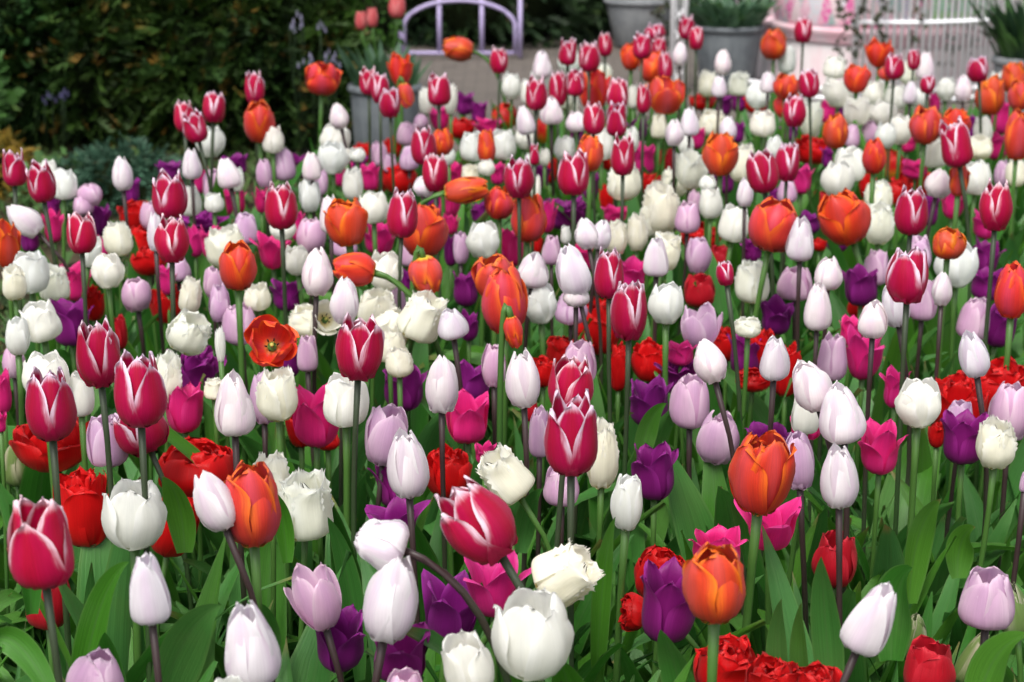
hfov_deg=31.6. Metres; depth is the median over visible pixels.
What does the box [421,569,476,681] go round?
purple tulip
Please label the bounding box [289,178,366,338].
white tulip
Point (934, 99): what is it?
pink tulip
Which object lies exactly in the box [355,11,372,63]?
potted tulip
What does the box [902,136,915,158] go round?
pink tulip
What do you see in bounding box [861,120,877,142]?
lilac tulip
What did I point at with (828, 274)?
blush tulip
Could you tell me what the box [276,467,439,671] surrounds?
fringed tulip
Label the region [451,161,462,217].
pink tulip
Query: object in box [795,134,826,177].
scarlet tulip
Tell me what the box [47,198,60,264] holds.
purple tulip
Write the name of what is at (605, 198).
scarlet tulip
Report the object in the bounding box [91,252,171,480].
white tulip
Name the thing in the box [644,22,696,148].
crimson tulip
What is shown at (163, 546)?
scarlet tulip
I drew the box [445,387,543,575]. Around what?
pink tulip
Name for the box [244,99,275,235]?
orange tulip
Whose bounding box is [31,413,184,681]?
lilac tulip
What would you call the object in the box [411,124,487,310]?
crimson tulip
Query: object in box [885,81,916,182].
blush tulip
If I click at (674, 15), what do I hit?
cage door
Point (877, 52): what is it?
orange tulip
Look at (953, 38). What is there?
trailing vine
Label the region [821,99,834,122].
pink tulip
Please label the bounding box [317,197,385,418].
orange tulip
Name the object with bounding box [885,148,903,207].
flamed tulip
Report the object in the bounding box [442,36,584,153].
orange tulip
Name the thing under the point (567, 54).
crimson tulip
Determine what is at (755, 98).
white tulip
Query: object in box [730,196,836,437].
orange tulip
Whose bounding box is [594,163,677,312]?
fringed tulip
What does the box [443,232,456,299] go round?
purple tulip
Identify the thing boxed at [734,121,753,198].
purple tulip
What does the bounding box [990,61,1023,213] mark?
orange tulip
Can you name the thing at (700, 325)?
lilac tulip
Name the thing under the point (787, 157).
crimson tulip
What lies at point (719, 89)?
blush tulip
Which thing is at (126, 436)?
crimson tulip
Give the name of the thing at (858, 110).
white tulip
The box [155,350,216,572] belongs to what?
fringed tulip
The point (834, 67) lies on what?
white tulip
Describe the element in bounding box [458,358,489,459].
purple tulip
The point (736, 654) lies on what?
scarlet tulip
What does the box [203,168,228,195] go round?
lilac tulip
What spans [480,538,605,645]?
fringed tulip
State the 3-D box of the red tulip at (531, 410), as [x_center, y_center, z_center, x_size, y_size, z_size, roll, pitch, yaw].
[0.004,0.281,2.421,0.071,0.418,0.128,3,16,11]
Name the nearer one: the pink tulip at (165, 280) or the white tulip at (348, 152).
the pink tulip at (165, 280)
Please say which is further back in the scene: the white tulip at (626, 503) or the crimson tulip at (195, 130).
the crimson tulip at (195, 130)
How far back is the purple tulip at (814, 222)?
3.50 m
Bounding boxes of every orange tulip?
[0,218,20,425]
[167,314,333,636]
[219,239,256,465]
[223,460,292,681]
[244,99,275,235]
[284,245,447,457]
[305,61,341,216]
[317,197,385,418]
[330,75,413,201]
[333,252,536,462]
[387,51,421,204]
[390,176,488,349]
[403,203,480,448]
[421,265,527,449]
[433,128,453,258]
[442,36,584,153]
[455,185,513,344]
[463,129,541,266]
[471,253,550,489]
[497,303,583,589]
[511,193,546,340]
[541,133,605,358]
[545,542,745,681]
[555,69,610,218]
[613,41,639,140]
[638,76,684,206]
[639,50,660,127]
[650,430,796,681]
[701,130,749,316]
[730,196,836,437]
[739,73,812,219]
[760,27,786,143]
[773,92,823,212]
[799,66,889,175]
[806,113,905,267]
[813,137,888,347]
[817,188,950,391]
[843,63,871,200]
[860,165,970,377]
[864,37,893,125]
[883,226,966,501]
[892,104,947,280]
[942,107,971,226]
[945,74,1023,220]
[989,261,1023,561]
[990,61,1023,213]
[994,108,1023,302]
[997,79,1023,257]
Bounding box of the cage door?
[670,0,688,82]
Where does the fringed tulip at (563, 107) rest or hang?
on the flower bed soil
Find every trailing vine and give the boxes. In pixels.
[507,0,526,46]
[650,0,670,36]
[832,0,852,64]
[846,0,871,58]
[872,0,893,43]
[910,0,927,51]
[938,0,960,66]
[961,0,980,56]
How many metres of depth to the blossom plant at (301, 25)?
6.19 m
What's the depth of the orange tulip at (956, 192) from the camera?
3.19 m
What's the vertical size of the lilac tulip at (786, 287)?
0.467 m
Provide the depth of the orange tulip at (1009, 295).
2.44 m
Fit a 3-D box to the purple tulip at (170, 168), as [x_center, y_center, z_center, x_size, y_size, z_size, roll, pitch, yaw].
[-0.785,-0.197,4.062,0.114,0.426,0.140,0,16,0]
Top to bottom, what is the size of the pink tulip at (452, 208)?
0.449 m
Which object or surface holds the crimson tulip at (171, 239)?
on the flower bed soil
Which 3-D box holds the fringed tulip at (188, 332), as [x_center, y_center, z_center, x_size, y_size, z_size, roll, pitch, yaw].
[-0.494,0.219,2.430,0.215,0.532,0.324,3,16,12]
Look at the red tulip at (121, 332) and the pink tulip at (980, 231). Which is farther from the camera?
the pink tulip at (980, 231)
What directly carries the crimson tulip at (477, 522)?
on the flower bed soil
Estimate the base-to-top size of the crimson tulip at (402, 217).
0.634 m
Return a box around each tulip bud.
[5,445,24,586]
[904,612,926,659]
[954,633,989,681]
[1002,582,1023,681]
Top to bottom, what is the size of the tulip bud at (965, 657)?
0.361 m
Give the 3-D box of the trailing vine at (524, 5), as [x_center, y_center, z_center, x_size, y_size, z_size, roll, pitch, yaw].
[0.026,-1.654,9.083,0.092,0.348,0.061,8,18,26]
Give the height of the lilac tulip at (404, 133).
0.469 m
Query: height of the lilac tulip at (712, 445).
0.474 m
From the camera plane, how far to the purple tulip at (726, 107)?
4.94 m
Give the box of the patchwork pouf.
[773,0,929,27]
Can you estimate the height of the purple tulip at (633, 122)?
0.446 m
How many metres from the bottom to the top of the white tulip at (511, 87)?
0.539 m
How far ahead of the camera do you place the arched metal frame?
9.01 m
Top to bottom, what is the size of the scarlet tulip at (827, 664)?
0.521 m
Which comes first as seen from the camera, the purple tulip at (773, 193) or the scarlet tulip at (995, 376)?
the scarlet tulip at (995, 376)
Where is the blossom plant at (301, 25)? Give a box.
[288,10,341,155]
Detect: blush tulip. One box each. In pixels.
[6,204,127,407]
[112,155,191,357]
[129,551,170,681]
[147,211,164,452]
[170,369,286,678]
[175,148,207,345]
[178,276,385,575]
[193,470,352,681]
[217,158,258,316]
[225,600,280,681]
[251,247,366,506]
[286,152,406,366]
[317,194,337,380]
[327,428,488,681]
[329,102,392,251]
[354,519,568,681]
[357,176,457,352]
[363,555,418,681]
[407,354,457,654]
[429,218,645,438]
[438,308,535,579]
[493,50,551,165]
[498,347,665,681]
[509,236,684,460]
[512,243,627,551]
[516,105,603,255]
[518,251,591,444]
[540,95,563,200]
[542,292,632,548]
[550,110,585,217]
[559,118,741,313]
[588,219,615,421]
[623,116,795,267]
[627,42,709,175]
[662,334,819,654]
[662,338,745,647]
[677,107,698,255]
[694,177,753,408]
[697,71,774,207]
[700,75,738,226]
[714,49,738,182]
[724,256,862,533]
[757,442,911,664]
[780,281,831,524]
[781,215,822,448]
[792,359,955,681]
[796,299,1023,590]
[807,285,971,559]
[819,380,956,681]
[839,582,896,681]
[883,271,951,499]
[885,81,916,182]
[890,330,1023,642]
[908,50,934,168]
[914,168,950,334]
[955,74,1004,223]
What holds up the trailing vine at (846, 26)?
hanging from the birdcage
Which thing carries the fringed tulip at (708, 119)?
on the flower bed soil
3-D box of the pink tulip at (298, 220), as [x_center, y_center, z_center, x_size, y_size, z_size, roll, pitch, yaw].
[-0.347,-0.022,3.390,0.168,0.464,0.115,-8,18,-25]
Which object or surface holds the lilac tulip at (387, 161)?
on the flower bed soil
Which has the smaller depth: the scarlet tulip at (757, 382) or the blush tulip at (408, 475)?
the blush tulip at (408, 475)
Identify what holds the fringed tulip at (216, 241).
on the flower bed soil
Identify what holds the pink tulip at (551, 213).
on the flower bed soil
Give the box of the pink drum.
[755,7,997,96]
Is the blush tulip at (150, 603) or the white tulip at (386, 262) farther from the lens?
the white tulip at (386, 262)
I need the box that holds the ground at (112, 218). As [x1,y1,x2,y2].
[0,0,1001,355]
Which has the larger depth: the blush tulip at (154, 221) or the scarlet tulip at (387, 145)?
the scarlet tulip at (387, 145)
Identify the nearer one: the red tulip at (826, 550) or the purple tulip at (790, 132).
the red tulip at (826, 550)
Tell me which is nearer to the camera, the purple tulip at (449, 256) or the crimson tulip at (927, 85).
the purple tulip at (449, 256)
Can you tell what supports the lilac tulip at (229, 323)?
on the flower bed soil
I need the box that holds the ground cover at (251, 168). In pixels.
[0,143,340,354]
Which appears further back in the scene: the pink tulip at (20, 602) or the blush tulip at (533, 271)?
the blush tulip at (533, 271)
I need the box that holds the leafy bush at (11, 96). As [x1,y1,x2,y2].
[0,50,25,147]
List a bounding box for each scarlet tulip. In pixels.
[7,417,89,643]
[53,465,108,546]
[87,284,104,326]
[114,225,147,316]
[117,198,147,227]
[130,245,166,354]
[149,283,215,377]
[151,497,199,637]
[158,436,233,608]
[285,414,315,570]
[320,434,377,570]
[353,142,387,200]
[383,162,416,194]
[384,136,401,157]
[427,443,472,576]
[448,117,474,163]
[507,333,593,437]
[530,237,542,253]
[532,354,589,540]
[548,157,556,197]
[578,296,618,363]
[599,183,612,207]
[603,159,610,184]
[604,544,684,681]
[611,341,625,480]
[618,592,699,649]
[631,336,661,383]
[640,173,661,193]
[657,599,798,681]
[680,221,721,247]
[689,94,715,113]
[693,633,759,681]
[702,367,769,478]
[713,326,731,409]
[743,96,768,113]
[750,328,774,395]
[776,340,815,475]
[789,557,844,681]
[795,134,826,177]
[813,238,826,264]
[847,302,864,317]
[859,173,876,261]
[881,176,912,298]
[893,172,930,196]
[928,421,943,501]
[934,373,993,529]
[957,356,1023,528]
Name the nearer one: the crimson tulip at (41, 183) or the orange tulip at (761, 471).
the orange tulip at (761, 471)
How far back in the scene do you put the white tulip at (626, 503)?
1.81 m
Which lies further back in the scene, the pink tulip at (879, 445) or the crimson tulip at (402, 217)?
the crimson tulip at (402, 217)
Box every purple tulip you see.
[21,235,40,351]
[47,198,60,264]
[50,297,113,473]
[93,203,111,322]
[126,177,140,200]
[147,160,180,201]
[166,345,226,387]
[176,210,243,296]
[219,346,299,464]
[221,152,258,251]
[231,278,303,369]
[292,152,305,201]
[315,603,365,681]
[325,155,367,251]
[365,496,440,681]
[367,363,428,502]
[367,465,468,573]
[373,621,430,680]
[401,268,451,360]
[421,196,439,206]
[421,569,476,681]
[437,270,477,343]
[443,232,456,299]
[456,91,473,117]
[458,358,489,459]
[461,308,510,450]
[468,100,486,123]
[471,201,484,221]
[531,164,550,188]
[543,195,591,281]
[547,130,603,207]
[581,171,599,199]
[590,518,694,681]
[610,403,764,681]
[619,359,702,482]
[627,117,647,141]
[630,374,675,540]
[703,420,809,622]
[708,171,733,208]
[715,95,731,116]
[726,334,780,418]
[732,95,753,143]
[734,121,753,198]
[740,238,761,317]
[745,293,793,436]
[762,187,778,284]
[770,210,819,302]
[779,126,797,143]
[813,147,832,262]
[818,107,846,187]
[819,240,846,335]
[842,263,956,401]
[924,266,1003,371]
[925,196,939,244]
[940,408,1023,680]
[969,115,978,137]
[972,234,1019,358]
[987,303,1017,360]
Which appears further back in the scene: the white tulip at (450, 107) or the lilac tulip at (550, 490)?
the white tulip at (450, 107)
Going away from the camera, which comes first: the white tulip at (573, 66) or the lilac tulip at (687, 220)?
the lilac tulip at (687, 220)
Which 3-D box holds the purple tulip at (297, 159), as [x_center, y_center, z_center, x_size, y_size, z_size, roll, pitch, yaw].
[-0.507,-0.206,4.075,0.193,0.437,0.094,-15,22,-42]
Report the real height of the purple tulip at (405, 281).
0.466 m
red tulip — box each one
[26,581,70,677]
[114,313,127,355]
[511,402,537,581]
[656,148,671,172]
[684,273,714,311]
[711,245,727,262]
[810,190,828,277]
[811,529,857,599]
[903,634,955,681]
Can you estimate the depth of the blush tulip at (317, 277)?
2.40 m
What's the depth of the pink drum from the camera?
7.81 m
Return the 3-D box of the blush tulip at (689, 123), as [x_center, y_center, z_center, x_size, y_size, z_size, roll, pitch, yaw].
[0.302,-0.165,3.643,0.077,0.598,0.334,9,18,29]
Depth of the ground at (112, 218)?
5.87 m
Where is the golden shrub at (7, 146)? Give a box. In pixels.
[0,128,40,200]
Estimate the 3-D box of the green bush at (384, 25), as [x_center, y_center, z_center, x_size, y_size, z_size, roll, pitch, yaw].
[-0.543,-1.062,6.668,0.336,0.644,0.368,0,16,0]
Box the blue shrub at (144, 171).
[52,132,203,217]
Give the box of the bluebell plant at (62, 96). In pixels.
[42,88,68,157]
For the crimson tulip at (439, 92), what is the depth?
3.84 m
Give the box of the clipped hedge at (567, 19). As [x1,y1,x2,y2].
[380,0,770,50]
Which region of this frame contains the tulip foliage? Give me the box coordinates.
[0,86,1023,681]
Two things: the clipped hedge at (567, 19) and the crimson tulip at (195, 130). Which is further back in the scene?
the clipped hedge at (567, 19)
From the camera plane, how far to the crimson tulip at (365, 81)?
3.92 m
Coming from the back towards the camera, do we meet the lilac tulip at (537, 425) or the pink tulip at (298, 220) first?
the pink tulip at (298, 220)
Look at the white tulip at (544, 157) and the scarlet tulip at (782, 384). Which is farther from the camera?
the white tulip at (544, 157)
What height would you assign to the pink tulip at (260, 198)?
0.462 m
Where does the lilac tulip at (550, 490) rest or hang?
on the flower bed soil
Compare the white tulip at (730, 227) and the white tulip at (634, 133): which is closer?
the white tulip at (730, 227)
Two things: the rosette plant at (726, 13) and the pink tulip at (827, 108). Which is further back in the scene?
the rosette plant at (726, 13)
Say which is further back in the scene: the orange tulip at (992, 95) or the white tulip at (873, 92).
the white tulip at (873, 92)
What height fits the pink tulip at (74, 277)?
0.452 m
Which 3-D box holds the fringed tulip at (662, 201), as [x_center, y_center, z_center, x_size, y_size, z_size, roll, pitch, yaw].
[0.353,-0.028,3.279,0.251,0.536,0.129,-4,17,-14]
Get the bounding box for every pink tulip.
[0,206,63,342]
[0,367,77,608]
[0,410,33,669]
[59,261,146,332]
[98,234,108,321]
[127,264,176,359]
[165,223,202,328]
[166,381,212,559]
[194,166,207,210]
[199,224,242,375]
[224,189,288,280]
[233,190,289,281]
[236,231,291,365]
[243,186,266,314]
[292,210,328,291]
[293,382,338,628]
[336,161,352,200]
[361,161,379,285]
[364,223,394,288]
[364,549,531,681]
[429,106,456,130]
[438,197,474,257]
[443,213,460,237]
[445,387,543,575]
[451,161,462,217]
[471,116,504,132]
[475,440,555,647]
[491,161,523,243]
[495,228,523,266]
[544,198,589,335]
[568,243,592,269]
[584,340,735,487]
[601,204,650,360]
[622,255,644,387]
[634,141,654,173]
[681,127,704,202]
[688,523,747,557]
[693,495,801,647]
[748,163,814,266]
[779,416,851,585]
[813,313,861,472]
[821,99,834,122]
[846,323,888,514]
[857,417,907,673]
[877,365,911,541]
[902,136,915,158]
[902,158,926,190]
[928,91,950,173]
[941,193,963,227]
[970,131,1005,196]
[972,208,1023,358]
[991,102,1013,136]
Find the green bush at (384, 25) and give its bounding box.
[327,0,407,115]
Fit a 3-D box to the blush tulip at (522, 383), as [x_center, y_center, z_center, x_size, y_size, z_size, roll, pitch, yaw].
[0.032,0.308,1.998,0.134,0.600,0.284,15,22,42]
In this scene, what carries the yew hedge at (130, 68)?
on the ground at (112, 218)
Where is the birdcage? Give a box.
[698,0,1022,101]
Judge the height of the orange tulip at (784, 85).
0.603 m
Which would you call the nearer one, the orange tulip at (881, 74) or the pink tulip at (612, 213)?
the pink tulip at (612, 213)
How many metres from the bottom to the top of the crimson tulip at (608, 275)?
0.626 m
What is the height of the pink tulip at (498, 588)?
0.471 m
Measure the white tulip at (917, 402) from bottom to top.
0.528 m
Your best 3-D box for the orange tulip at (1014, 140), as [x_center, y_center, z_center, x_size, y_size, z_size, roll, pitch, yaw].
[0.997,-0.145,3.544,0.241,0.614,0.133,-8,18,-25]
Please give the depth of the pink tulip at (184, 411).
2.28 m
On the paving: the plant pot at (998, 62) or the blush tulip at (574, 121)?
the plant pot at (998, 62)
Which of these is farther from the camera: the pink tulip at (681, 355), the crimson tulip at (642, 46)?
the crimson tulip at (642, 46)
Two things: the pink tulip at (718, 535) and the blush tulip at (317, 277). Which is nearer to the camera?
the pink tulip at (718, 535)
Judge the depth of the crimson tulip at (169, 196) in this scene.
2.68 m
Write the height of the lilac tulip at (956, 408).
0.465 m
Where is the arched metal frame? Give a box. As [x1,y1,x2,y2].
[399,0,521,57]
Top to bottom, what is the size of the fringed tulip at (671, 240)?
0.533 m
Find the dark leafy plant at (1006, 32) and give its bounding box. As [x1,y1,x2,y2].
[968,0,1023,58]
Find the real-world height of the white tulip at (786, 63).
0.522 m
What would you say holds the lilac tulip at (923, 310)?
on the flower bed soil
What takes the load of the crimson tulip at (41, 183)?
on the flower bed soil
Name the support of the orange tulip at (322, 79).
on the flower bed soil
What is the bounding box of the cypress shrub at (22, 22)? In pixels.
[0,0,94,143]
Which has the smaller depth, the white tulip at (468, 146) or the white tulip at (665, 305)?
the white tulip at (665, 305)
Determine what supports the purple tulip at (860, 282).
on the flower bed soil
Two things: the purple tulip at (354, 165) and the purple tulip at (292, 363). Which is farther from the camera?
the purple tulip at (354, 165)
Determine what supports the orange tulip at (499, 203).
on the flower bed soil
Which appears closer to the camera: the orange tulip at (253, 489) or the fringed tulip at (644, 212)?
the orange tulip at (253, 489)
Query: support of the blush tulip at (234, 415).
on the flower bed soil
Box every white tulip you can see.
[0,299,62,493]
[0,316,96,562]
[0,350,75,655]
[0,370,94,625]
[4,250,49,452]
[9,159,57,301]
[36,167,97,300]
[82,236,157,351]
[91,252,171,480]
[101,476,248,681]
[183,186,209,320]
[195,126,224,169]
[204,192,223,351]
[215,325,231,572]
[215,675,241,681]
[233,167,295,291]
[245,244,322,391]
[256,224,300,437]
[262,125,301,277]
[277,372,435,567]
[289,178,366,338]
[290,140,384,291]
[296,123,350,253]
[328,166,371,288]
[336,148,392,257]
[349,147,365,200]
[359,190,388,252]
[367,250,445,421]
[414,86,481,177]
[441,629,494,681]
[444,83,457,135]
[445,148,455,181]
[457,220,559,443]
[460,130,480,260]
[467,159,544,307]
[491,587,573,681]
[493,128,515,190]
[502,72,520,164]
[511,130,533,228]
[521,78,539,196]
[522,225,570,349]
[525,152,531,195]
[527,282,602,516]
[530,71,549,150]
[530,174,559,302]
[539,148,549,188]
[544,127,613,243]
[554,135,574,193]
[558,50,608,109]
[597,281,746,495]
[610,473,765,681]
[612,398,818,663]
[623,125,638,261]
[628,83,671,147]
[662,175,715,283]
[672,136,693,231]
[673,186,726,337]
[693,203,748,274]
[712,135,816,254]
[746,82,798,189]
[749,109,775,151]
[778,45,795,74]
[798,76,852,196]
[812,160,854,339]
[823,55,845,79]
[828,145,894,269]
[843,95,877,191]
[850,377,1023,608]
[851,99,903,191]
[858,113,910,257]
[862,80,884,105]
[875,120,905,290]
[876,83,905,178]
[891,88,1018,207]
[914,77,955,172]
[920,137,945,172]
[922,241,978,377]
[966,115,992,206]
[966,159,1019,350]
[989,71,1023,167]
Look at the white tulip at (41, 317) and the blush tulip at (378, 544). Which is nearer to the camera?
the blush tulip at (378, 544)
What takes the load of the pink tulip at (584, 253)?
on the flower bed soil
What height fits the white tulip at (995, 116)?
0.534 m
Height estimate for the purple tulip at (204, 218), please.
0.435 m
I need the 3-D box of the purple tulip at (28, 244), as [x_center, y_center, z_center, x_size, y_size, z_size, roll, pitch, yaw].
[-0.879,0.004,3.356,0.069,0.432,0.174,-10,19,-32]
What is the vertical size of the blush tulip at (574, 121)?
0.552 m
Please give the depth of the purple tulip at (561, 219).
3.49 m
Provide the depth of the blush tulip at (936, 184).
3.20 m
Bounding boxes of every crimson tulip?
[0,148,69,421]
[0,159,72,375]
[0,211,117,472]
[6,349,225,681]
[7,213,224,497]
[7,494,217,681]
[9,366,291,681]
[76,315,154,674]
[113,416,228,636]
[146,168,225,456]
[166,108,233,270]
[174,99,201,256]
[200,90,279,258]
[202,69,318,234]
[265,181,333,371]
[272,66,375,244]
[303,153,489,348]
[325,312,384,681]
[367,71,472,286]
[368,187,431,437]
[379,86,407,294]
[406,388,597,667]
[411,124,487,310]
[419,154,533,412]
[420,71,479,220]
[434,475,696,681]
[438,143,538,343]
[451,148,630,420]
[480,45,521,225]
[480,353,625,681]
[526,74,570,244]
[546,37,575,194]
[549,70,598,199]
[550,100,646,272]
[551,260,791,520]
[554,40,640,220]
[559,31,612,173]
[566,68,583,231]
[583,101,682,276]
[587,246,673,559]
[592,82,677,260]
[602,280,683,602]
[607,76,668,206]
[610,131,729,383]
[633,31,679,153]
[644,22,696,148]
[644,35,708,144]
[651,50,672,174]
[667,25,752,147]
[679,13,716,155]
[680,147,840,407]
[712,68,819,269]
[728,93,805,301]
[754,141,814,347]
[773,16,823,168]
[790,246,1023,616]
[806,184,957,460]
[852,52,936,181]
[895,74,962,226]
[907,48,927,168]
[939,116,991,373]
[966,55,1020,241]
[974,178,1023,501]
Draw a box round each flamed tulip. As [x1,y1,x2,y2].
[491,103,518,157]
[537,118,545,149]
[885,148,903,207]
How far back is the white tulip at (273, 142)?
3.76 m
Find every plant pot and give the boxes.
[347,82,421,166]
[603,0,676,46]
[695,23,764,92]
[991,53,1023,111]
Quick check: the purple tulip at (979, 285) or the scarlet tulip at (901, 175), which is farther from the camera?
the scarlet tulip at (901, 175)
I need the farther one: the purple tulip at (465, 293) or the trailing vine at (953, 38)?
the trailing vine at (953, 38)
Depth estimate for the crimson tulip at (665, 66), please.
4.33 m
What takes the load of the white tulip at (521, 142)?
on the flower bed soil
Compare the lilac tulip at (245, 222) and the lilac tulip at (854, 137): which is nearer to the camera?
the lilac tulip at (245, 222)
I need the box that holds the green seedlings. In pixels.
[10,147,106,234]
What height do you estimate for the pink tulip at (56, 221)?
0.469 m
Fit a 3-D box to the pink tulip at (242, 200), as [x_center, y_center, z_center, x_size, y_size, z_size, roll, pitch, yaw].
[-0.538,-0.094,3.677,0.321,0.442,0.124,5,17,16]
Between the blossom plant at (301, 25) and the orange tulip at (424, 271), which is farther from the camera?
the blossom plant at (301, 25)
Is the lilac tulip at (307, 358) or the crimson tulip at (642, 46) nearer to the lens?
the lilac tulip at (307, 358)
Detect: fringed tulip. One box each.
[0,221,206,361]
[0,263,68,481]
[39,263,69,348]
[75,377,224,641]
[123,307,211,480]
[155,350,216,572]
[179,275,201,311]
[184,366,357,655]
[203,299,340,474]
[204,223,304,371]
[218,450,333,681]
[244,281,298,453]
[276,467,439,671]
[285,303,312,470]
[287,290,448,535]
[333,324,429,507]
[357,286,395,412]
[357,307,407,518]
[358,346,438,543]
[461,164,509,227]
[475,442,566,653]
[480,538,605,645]
[560,95,572,136]
[569,98,578,136]
[587,417,618,559]
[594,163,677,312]
[598,62,649,140]
[606,219,626,405]
[627,213,683,345]
[630,231,695,396]
[639,205,690,339]
[642,179,693,335]
[646,148,707,284]
[646,166,686,246]
[650,112,682,200]
[654,316,761,485]
[698,69,716,108]
[699,109,724,135]
[727,143,755,314]
[728,71,748,142]
[734,259,769,316]
[800,99,824,192]
[819,200,894,341]
[863,179,892,205]
[870,415,1017,625]
[900,58,919,152]
[957,133,1010,246]
[1001,159,1023,261]
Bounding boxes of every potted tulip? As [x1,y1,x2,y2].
[336,0,432,87]
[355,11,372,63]
[367,7,378,59]
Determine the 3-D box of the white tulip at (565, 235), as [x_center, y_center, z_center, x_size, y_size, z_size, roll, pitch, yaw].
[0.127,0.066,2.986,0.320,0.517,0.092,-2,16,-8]
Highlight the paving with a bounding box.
[286,22,978,176]
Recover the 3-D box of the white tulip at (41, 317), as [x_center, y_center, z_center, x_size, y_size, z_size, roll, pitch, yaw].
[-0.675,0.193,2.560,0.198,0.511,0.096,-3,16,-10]
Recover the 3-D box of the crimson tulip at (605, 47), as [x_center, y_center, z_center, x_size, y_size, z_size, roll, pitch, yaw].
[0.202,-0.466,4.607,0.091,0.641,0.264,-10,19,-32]
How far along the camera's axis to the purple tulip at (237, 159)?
3.89 m
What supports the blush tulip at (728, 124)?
on the flower bed soil
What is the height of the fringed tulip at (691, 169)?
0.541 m
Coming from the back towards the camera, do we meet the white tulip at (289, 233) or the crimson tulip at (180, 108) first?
the crimson tulip at (180, 108)
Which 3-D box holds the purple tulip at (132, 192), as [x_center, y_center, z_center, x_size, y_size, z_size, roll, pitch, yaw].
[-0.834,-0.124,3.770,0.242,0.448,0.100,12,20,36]
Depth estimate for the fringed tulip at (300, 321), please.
2.59 m
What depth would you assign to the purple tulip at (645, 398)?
2.38 m
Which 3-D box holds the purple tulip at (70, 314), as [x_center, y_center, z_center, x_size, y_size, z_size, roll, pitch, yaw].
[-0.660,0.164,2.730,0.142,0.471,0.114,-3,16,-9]
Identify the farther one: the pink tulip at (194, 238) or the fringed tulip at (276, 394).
the pink tulip at (194, 238)
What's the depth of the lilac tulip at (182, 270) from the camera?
2.98 m
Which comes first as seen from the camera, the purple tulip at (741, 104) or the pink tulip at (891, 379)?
the pink tulip at (891, 379)
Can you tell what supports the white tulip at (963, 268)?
on the flower bed soil
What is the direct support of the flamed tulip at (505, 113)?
on the flower bed soil
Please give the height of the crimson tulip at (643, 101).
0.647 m
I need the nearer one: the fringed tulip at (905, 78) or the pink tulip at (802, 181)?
the pink tulip at (802, 181)
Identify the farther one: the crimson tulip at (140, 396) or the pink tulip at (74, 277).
the pink tulip at (74, 277)
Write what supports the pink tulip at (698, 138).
on the flower bed soil
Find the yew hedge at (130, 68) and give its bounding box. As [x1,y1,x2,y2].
[0,0,391,156]
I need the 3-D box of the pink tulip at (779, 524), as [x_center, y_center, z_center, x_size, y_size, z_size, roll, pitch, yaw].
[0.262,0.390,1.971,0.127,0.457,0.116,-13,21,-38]
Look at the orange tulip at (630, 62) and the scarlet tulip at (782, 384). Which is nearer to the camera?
the scarlet tulip at (782, 384)
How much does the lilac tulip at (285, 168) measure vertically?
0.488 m
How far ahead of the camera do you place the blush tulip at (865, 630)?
1.45 m
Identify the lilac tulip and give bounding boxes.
[0,348,24,528]
[0,562,220,681]
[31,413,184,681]
[57,197,125,325]
[76,183,126,315]
[121,277,159,459]
[124,201,154,287]
[167,258,190,291]
[199,301,255,437]
[199,371,277,567]
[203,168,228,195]
[203,266,257,427]
[203,283,287,442]
[217,212,257,375]
[256,158,301,314]
[271,169,327,281]
[275,147,295,240]
[283,562,343,681]
[286,403,530,647]
[296,217,325,304]
[297,334,342,559]
[327,140,386,243]
[333,242,357,255]
[366,145,418,247]
[375,288,445,439]
[383,153,396,196]
[387,666,422,681]
[397,121,419,203]
[402,245,453,302]
[414,113,463,164]
[450,231,468,363]
[471,343,533,553]
[487,339,609,552]
[529,404,633,653]
[530,235,595,357]
[539,293,592,396]
[543,466,578,545]
[616,302,722,481]
[667,373,709,556]
[672,189,700,335]
[674,200,699,335]
[686,236,720,385]
[696,410,742,629]
[736,181,796,301]
[774,266,812,420]
[786,430,814,634]
[814,331,860,535]
[845,124,859,242]
[850,399,972,608]
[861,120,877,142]
[864,249,982,390]
[878,235,931,374]
[883,279,936,444]
[942,296,989,500]
[945,472,1023,585]
[958,565,1023,681]
[963,381,1023,572]
[980,159,1023,259]
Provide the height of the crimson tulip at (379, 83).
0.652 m
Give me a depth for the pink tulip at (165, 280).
2.97 m
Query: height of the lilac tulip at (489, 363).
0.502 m
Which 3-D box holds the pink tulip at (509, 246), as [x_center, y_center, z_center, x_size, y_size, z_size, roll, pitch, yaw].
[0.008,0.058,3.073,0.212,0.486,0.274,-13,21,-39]
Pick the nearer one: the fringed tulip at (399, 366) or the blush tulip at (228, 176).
the fringed tulip at (399, 366)
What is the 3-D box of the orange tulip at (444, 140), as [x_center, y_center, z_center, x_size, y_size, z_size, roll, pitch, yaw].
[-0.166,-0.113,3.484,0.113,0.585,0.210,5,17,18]
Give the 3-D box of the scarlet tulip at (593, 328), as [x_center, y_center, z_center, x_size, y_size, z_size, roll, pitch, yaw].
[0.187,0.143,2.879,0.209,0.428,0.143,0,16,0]
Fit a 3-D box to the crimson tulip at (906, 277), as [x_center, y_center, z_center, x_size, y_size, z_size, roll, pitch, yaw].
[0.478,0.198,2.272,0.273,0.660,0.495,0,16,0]
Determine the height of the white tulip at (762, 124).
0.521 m
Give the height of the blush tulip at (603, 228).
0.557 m
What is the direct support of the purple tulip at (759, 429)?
on the flower bed soil
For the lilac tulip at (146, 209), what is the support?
on the flower bed soil
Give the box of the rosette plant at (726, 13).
[679,0,781,27]
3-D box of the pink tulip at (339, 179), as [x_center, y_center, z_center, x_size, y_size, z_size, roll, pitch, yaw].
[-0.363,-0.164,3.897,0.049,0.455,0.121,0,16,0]
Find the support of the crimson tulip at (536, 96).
on the flower bed soil
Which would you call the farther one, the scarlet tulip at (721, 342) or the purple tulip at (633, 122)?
the purple tulip at (633, 122)
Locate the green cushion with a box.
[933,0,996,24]

